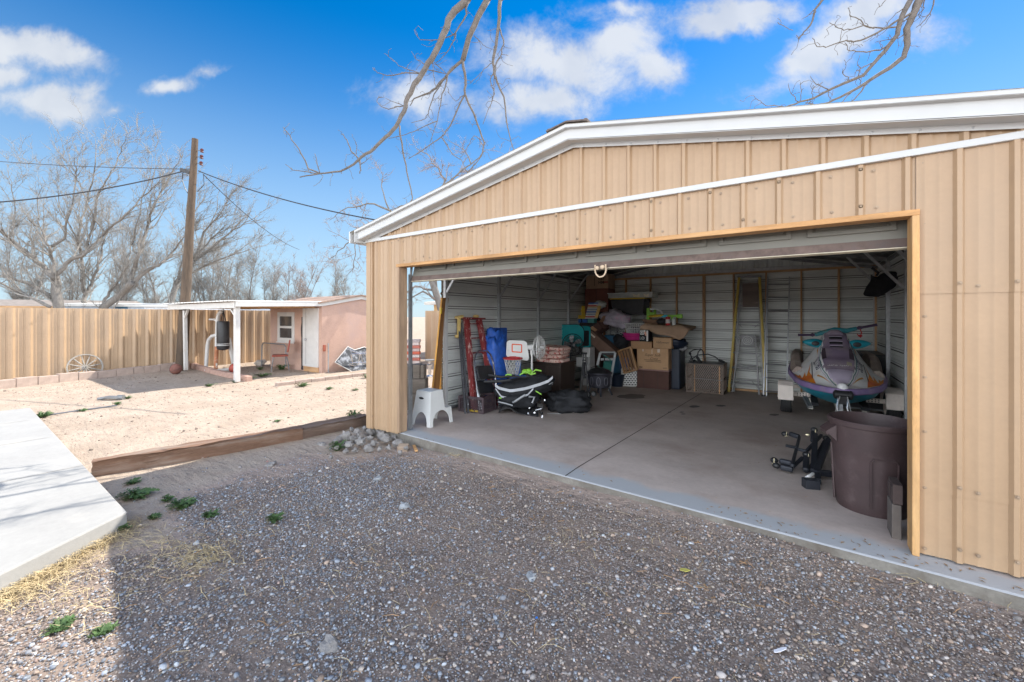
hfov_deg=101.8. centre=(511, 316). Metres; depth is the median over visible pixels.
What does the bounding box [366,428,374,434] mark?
rubble rock
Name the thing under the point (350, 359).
folding table
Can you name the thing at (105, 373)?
border block
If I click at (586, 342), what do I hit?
mesh window
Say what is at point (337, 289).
bare tree
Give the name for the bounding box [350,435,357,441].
rubble rock
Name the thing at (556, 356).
cushion
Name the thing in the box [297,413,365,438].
landscape timber
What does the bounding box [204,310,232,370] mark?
punching bag stand
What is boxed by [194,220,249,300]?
bare tree
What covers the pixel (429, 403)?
step stool
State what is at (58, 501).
concrete patio
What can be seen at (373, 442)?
rubble rock
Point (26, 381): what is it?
border block
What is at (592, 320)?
teal box
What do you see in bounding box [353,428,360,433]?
rubble rock
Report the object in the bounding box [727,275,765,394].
fiberglass stepladder
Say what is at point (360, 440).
rubble rock
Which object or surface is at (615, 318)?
clothes bag
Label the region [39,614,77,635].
weed
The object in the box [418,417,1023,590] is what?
leaf litter
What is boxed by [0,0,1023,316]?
sky
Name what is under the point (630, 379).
laundry hamper
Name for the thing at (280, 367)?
weed
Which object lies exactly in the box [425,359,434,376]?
metal pedestal
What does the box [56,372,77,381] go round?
border block
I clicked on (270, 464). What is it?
stone
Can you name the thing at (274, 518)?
weed
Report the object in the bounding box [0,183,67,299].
bare tree
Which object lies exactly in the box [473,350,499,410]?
folding steps
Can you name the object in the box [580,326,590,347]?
play tunnel panel
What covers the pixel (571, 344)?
drum fan
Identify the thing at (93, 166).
power cable
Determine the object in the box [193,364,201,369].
border block
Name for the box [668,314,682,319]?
toy gun
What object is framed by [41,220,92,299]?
bare tree
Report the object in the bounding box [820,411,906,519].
trash can
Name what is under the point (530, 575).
stone
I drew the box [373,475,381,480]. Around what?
stone
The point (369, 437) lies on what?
rubble rock
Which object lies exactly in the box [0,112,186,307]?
bare tree
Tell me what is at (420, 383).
timber block
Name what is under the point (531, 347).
pedestal fan
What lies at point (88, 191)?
power cable
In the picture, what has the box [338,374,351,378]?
border block
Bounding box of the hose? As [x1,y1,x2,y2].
[50,405,116,414]
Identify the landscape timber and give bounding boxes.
[91,426,302,476]
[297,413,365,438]
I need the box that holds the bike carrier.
[689,348,724,362]
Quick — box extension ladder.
[762,277,789,396]
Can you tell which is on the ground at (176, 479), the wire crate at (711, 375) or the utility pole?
the utility pole
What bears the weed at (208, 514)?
on the ground at (176, 479)
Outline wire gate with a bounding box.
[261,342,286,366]
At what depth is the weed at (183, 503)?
3.54 m
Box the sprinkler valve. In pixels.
[97,395,125,399]
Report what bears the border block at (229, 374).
on the ground at (176, 479)
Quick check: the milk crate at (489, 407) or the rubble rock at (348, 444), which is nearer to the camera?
the rubble rock at (348, 444)
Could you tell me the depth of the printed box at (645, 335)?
9.68 m
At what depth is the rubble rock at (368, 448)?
4.94 m
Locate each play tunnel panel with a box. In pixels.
[561,324,584,347]
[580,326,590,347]
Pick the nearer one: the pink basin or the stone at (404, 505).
the stone at (404, 505)
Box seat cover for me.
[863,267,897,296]
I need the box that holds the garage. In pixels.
[349,88,1023,577]
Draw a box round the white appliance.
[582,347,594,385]
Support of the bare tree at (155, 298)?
on the ground at (176, 479)
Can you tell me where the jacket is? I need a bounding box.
[673,339,687,348]
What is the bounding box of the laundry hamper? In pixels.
[621,367,636,386]
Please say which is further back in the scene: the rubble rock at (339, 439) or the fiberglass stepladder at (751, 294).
the fiberglass stepladder at (751, 294)
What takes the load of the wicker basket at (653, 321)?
on the packing blanket
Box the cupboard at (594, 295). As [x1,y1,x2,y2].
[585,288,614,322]
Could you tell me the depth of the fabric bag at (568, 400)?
6.74 m
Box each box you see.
[586,273,614,288]
[588,319,596,322]
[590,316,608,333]
[591,330,619,357]
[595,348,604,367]
[631,340,652,348]
[637,348,671,369]
[640,330,651,341]
[653,337,674,348]
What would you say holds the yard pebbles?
on the ground at (176, 479)
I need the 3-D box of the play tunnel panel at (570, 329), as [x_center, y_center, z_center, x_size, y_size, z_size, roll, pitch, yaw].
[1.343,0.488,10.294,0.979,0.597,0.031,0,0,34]
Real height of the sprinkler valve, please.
0.106 m
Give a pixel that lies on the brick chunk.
(400, 446)
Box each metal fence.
[0,307,269,379]
[425,311,438,361]
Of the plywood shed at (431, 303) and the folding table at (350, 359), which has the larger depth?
the plywood shed at (431, 303)
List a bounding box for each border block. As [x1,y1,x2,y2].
[0,379,15,388]
[13,376,37,386]
[37,375,58,384]
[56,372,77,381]
[78,371,97,379]
[98,370,115,377]
[114,367,133,375]
[133,366,143,373]
[144,365,159,372]
[158,363,173,370]
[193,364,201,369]
[205,367,214,372]
[214,370,222,375]
[227,372,232,377]
[242,375,251,381]
[275,380,294,385]
[294,378,310,383]
[310,377,324,381]
[323,375,338,380]
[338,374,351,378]
[351,373,363,376]
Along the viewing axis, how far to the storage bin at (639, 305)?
10.41 m
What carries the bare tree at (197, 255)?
on the ground at (176, 479)
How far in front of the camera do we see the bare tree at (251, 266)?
35.77 m
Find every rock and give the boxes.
[254,359,266,365]
[333,436,343,442]
[339,431,351,440]
[345,441,353,447]
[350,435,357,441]
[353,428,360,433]
[355,436,365,445]
[356,432,364,437]
[363,444,373,451]
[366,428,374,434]
[366,435,374,440]
[370,440,377,445]
[377,431,384,438]
[380,433,390,442]
[392,439,403,447]
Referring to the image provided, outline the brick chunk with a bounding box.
[397,443,408,451]
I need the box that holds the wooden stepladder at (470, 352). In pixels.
[458,317,497,413]
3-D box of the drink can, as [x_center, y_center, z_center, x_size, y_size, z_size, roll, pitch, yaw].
[3.575,0.107,9.549,0.102,0.200,0.102,0,0,34]
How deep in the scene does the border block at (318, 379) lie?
10.35 m
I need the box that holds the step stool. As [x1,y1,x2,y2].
[412,388,452,427]
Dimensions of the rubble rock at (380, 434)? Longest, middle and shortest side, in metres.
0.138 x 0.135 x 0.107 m
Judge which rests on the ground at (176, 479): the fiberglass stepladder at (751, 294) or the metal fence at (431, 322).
the metal fence at (431, 322)
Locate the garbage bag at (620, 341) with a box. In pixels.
[613,333,628,348]
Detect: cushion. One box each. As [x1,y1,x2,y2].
[535,354,568,357]
[536,357,569,362]
[537,344,570,350]
[537,350,569,354]
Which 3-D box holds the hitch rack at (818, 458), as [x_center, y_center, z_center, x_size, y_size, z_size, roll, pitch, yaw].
[3.001,1.397,4.304,0.540,0.268,1.515,0,0,34]
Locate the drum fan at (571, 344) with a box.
[562,333,582,387]
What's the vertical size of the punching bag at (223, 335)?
1.204 m
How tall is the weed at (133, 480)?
0.043 m
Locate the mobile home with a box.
[64,303,269,309]
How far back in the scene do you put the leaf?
2.62 m
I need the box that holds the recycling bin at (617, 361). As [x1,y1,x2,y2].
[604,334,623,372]
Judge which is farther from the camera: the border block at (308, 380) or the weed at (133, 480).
the border block at (308, 380)
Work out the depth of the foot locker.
9.67 m
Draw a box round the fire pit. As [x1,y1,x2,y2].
[587,365,612,396]
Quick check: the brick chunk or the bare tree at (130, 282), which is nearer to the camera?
the brick chunk
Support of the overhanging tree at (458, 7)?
on the ground at (176, 479)
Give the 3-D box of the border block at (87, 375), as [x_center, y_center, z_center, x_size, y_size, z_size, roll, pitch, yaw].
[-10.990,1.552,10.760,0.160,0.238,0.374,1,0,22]
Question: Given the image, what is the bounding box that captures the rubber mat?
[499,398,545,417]
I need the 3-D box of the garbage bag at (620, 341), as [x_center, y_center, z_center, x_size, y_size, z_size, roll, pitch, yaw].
[2.676,0.624,10.231,0.386,0.434,0.350,0,0,12]
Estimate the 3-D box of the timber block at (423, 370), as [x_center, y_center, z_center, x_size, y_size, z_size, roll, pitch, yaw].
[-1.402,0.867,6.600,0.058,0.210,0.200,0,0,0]
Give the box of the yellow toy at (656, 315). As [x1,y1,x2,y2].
[648,314,663,317]
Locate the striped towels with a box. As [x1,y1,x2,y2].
[585,300,606,318]
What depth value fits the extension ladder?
8.96 m
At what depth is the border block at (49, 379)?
10.05 m
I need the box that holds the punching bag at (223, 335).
[216,308,229,349]
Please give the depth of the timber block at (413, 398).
6.42 m
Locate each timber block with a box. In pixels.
[407,377,427,393]
[407,394,415,409]
[413,363,421,378]
[421,364,426,377]
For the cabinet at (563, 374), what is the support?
on the garage floor
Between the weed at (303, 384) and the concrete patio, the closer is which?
the concrete patio
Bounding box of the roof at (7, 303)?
[0,299,139,307]
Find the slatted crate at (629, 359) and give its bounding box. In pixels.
[618,346,637,373]
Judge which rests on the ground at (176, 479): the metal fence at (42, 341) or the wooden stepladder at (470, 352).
the metal fence at (42, 341)
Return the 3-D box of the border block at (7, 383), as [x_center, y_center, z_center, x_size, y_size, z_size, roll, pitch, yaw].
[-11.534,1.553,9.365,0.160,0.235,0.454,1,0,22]
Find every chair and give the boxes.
[271,340,290,370]
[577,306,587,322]
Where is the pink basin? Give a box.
[623,332,639,339]
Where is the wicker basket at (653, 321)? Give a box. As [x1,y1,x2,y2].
[641,319,658,324]
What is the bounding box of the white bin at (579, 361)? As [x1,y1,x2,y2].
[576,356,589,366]
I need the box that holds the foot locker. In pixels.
[633,367,671,389]
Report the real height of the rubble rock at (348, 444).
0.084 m
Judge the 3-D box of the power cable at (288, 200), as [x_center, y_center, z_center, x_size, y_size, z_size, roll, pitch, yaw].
[-6.093,-3.189,10.656,7.194,2.254,0.025,0,0,27]
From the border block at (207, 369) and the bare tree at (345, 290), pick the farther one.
the bare tree at (345, 290)
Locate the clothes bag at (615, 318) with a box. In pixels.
[599,308,631,329]
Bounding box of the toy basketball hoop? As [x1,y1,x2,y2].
[503,340,528,378]
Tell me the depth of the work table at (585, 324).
11.02 m
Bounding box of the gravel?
[0,438,1023,681]
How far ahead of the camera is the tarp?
7.41 m
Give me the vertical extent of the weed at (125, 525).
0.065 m
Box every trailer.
[484,368,554,407]
[778,380,903,417]
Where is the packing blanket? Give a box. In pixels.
[640,322,695,339]
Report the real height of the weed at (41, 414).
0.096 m
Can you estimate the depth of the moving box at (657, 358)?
9.62 m
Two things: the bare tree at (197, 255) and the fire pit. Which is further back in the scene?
the bare tree at (197, 255)
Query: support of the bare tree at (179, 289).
on the ground at (176, 479)
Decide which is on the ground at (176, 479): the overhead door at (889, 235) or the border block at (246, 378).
the border block at (246, 378)
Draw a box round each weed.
[36,410,52,417]
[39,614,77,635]
[87,620,119,637]
[115,487,159,501]
[117,523,132,530]
[122,476,141,484]
[147,512,161,519]
[157,493,174,501]
[166,496,197,510]
[201,508,219,517]
[253,373,271,376]
[265,511,284,523]
[274,364,289,369]
[295,382,309,386]
[326,440,347,450]
[346,410,361,416]
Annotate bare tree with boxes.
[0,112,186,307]
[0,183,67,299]
[41,97,157,302]
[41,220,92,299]
[79,127,201,308]
[90,197,139,301]
[117,204,172,302]
[162,164,294,302]
[163,220,210,302]
[175,218,233,301]
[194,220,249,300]
[226,250,259,300]
[227,238,287,300]
[257,257,290,300]
[263,238,332,300]
[286,263,322,298]
[320,120,516,322]
[324,253,349,295]
[338,264,364,295]
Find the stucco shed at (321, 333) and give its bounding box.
[163,295,365,381]
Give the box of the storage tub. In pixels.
[671,349,684,389]
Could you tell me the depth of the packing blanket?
9.48 m
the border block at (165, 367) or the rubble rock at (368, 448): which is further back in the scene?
the border block at (165, 367)
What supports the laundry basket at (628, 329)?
in the pink basin
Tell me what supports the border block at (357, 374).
on the ground at (176, 479)
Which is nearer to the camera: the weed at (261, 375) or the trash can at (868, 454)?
the trash can at (868, 454)
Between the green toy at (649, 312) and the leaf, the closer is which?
the leaf
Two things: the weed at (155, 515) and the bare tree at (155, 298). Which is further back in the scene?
the bare tree at (155, 298)
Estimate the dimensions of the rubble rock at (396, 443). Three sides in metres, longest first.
0.142 x 0.124 x 0.106 m
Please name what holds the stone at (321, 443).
on the ground at (176, 479)
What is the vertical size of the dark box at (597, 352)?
0.872 m
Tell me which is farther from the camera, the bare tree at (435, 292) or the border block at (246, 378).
the bare tree at (435, 292)
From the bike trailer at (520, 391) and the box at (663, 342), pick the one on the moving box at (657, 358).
the box at (663, 342)
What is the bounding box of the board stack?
[407,339,420,362]
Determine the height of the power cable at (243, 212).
0.525 m
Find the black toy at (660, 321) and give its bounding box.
[656,318,664,323]
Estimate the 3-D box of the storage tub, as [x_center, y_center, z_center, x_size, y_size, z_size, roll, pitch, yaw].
[3.922,1.214,9.887,0.245,0.961,0.550,0,0,34]
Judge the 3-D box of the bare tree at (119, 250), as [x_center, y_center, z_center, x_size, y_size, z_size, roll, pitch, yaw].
[-29.341,-3.560,30.897,5.262,10.354,3.566,0,0,34]
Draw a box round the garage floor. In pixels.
[368,380,1023,611]
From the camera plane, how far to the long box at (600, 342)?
10.13 m
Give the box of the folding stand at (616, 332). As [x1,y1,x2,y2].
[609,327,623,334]
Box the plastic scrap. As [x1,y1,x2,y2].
[774,647,786,652]
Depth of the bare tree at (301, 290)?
37.72 m
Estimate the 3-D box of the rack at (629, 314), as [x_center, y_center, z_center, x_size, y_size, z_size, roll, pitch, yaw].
[3.017,0.824,10.646,0.910,1.767,0.540,0,0,34]
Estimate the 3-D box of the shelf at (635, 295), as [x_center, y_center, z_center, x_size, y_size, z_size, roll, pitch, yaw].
[3.086,-0.532,10.611,1.168,0.132,0.540,0,0,34]
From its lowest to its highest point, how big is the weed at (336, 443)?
0.115 m
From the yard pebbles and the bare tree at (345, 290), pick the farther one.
the bare tree at (345, 290)
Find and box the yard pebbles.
[3,365,429,471]
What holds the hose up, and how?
on the ground at (176, 479)
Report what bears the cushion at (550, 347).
on the cushion at (548, 352)
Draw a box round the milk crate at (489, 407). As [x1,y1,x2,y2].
[458,392,495,413]
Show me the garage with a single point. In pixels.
(825, 208)
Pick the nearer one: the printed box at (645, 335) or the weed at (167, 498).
the weed at (167, 498)
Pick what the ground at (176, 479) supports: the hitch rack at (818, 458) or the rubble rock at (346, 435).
the rubble rock at (346, 435)
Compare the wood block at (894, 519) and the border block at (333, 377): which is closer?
the wood block at (894, 519)
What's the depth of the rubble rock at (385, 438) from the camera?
5.22 m
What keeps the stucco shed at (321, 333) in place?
on the ground at (176, 479)
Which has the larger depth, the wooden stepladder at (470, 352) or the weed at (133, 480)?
the wooden stepladder at (470, 352)
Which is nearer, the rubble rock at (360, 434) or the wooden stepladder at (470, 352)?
the rubble rock at (360, 434)
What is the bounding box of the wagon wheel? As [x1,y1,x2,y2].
[66,354,103,372]
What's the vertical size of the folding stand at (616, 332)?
0.229 m
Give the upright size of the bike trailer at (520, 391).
0.640 m
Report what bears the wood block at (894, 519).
on the garage floor
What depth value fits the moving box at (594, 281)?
10.96 m
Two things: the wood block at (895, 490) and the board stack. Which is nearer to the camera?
the wood block at (895, 490)
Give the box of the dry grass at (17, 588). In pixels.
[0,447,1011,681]
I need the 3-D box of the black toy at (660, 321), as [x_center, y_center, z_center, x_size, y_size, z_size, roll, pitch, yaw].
[3.499,0.113,9.723,0.263,0.153,0.158,0,0,34]
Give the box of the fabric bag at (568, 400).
[544,388,591,413]
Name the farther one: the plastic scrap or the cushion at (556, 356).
the cushion at (556, 356)
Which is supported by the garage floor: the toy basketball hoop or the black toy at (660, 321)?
the toy basketball hoop
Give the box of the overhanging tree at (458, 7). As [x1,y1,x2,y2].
[283,0,934,211]
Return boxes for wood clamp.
[455,315,478,337]
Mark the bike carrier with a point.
(703, 354)
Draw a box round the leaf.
[680,568,690,571]
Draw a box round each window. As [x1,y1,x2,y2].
[276,312,294,343]
[583,331,588,345]
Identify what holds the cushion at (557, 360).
on the cabinet at (563, 374)
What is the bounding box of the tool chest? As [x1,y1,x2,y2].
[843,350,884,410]
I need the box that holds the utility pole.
[175,138,203,370]
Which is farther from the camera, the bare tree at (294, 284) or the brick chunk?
the bare tree at (294, 284)
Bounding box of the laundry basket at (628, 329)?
[624,323,643,332]
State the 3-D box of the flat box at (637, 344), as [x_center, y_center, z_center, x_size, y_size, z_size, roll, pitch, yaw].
[3.162,0.678,9.959,0.489,0.179,0.450,0,0,34]
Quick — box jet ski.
[788,323,887,403]
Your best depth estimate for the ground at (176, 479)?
2.68 m
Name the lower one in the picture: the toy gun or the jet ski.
the jet ski
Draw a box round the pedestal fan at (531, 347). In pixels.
[527,335,544,406]
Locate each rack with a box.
[610,314,646,334]
[770,427,831,489]
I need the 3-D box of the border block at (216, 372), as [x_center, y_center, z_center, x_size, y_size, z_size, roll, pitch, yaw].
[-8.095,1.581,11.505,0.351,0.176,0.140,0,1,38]
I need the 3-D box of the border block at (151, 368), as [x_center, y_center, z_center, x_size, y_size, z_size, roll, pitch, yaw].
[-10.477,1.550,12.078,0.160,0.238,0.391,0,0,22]
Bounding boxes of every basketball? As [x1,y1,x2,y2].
[169,364,181,373]
[229,364,240,371]
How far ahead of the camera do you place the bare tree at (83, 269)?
22.06 m
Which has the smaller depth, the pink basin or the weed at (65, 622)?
the weed at (65, 622)
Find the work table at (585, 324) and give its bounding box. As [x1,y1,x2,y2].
[579,323,642,326]
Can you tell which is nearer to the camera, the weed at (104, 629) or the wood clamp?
the weed at (104, 629)
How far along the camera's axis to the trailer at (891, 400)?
6.37 m
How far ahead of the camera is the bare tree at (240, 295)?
38.15 m
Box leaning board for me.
[432,298,448,388]
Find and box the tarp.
[485,327,508,402]
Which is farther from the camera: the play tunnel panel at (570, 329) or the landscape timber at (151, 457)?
the play tunnel panel at (570, 329)
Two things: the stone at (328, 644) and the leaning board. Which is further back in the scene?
the leaning board
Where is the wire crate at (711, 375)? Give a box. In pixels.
[686,360,726,394]
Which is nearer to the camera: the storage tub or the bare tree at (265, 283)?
the storage tub
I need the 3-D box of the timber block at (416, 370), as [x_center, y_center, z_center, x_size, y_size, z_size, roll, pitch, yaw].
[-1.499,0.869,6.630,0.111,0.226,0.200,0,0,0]
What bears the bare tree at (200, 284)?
on the ground at (176, 479)
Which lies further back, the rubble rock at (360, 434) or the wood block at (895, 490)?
the rubble rock at (360, 434)
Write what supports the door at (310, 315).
in the stucco shed at (321, 333)
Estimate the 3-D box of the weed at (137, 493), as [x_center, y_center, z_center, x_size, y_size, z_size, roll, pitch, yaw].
[-3.383,1.597,3.744,0.302,0.059,0.272,0,0,8]
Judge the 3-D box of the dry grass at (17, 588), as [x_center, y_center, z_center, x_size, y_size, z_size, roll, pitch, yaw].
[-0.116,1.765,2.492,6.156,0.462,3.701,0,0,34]
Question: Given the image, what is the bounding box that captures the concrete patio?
[0,408,126,594]
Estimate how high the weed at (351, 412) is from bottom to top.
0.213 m
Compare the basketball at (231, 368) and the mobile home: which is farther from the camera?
the mobile home
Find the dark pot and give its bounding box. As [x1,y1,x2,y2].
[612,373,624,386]
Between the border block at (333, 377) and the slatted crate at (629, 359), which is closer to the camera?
the slatted crate at (629, 359)
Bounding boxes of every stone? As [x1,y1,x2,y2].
[265,460,276,466]
[317,442,326,445]
[319,634,338,654]
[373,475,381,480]
[399,502,409,508]
[526,571,536,581]
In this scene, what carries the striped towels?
on the clothes bag at (615, 318)
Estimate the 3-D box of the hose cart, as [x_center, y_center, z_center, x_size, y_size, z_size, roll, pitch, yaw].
[2.098,1.229,9.277,0.453,0.888,0.222,0,0,0]
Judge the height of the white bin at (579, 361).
0.226 m
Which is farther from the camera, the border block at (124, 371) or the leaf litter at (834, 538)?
the border block at (124, 371)
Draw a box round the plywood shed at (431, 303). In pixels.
[424,301,436,310]
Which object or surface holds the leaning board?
on the garage floor
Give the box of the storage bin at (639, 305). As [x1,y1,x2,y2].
[610,297,650,313]
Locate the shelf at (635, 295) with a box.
[607,292,657,297]
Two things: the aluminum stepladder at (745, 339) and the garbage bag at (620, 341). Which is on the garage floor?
the aluminum stepladder at (745, 339)
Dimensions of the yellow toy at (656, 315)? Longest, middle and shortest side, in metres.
0.417 x 0.141 x 0.072 m
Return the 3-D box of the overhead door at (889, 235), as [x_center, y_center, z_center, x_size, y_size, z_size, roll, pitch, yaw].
[1.415,-0.743,5.181,4.825,0.594,2.649,0,0,34]
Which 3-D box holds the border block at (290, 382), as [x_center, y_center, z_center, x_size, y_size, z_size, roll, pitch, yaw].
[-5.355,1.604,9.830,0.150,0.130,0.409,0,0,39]
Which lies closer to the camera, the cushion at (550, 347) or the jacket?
the cushion at (550, 347)
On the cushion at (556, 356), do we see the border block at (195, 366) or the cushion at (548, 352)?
the cushion at (548, 352)
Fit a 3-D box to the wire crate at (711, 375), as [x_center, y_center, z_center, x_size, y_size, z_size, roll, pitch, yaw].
[4.390,1.367,9.399,0.763,0.651,0.662,0,0,33]
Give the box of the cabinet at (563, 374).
[533,360,575,398]
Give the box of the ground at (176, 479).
[0,317,1023,681]
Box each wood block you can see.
[887,495,901,539]
[888,476,902,504]
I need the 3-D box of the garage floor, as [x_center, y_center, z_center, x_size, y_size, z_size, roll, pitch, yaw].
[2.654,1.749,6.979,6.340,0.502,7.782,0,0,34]
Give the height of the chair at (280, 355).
0.900 m
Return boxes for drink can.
[665,317,669,324]
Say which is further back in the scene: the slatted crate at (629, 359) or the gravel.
the slatted crate at (629, 359)
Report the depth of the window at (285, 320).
12.97 m
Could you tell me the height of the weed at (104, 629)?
0.042 m
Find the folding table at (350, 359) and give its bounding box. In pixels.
[335,346,365,370]
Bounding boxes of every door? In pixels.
[303,308,318,367]
[411,220,906,281]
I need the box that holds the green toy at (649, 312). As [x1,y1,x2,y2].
[647,308,655,318]
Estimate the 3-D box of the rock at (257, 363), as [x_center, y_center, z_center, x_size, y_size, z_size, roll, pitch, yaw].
[-8.244,1.524,13.661,0.402,0.237,0.310,0,0,31]
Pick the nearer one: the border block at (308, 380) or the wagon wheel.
the border block at (308, 380)
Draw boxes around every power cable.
[0,161,175,168]
[0,171,180,202]
[198,170,374,219]
[203,174,296,248]
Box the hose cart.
[596,352,615,390]

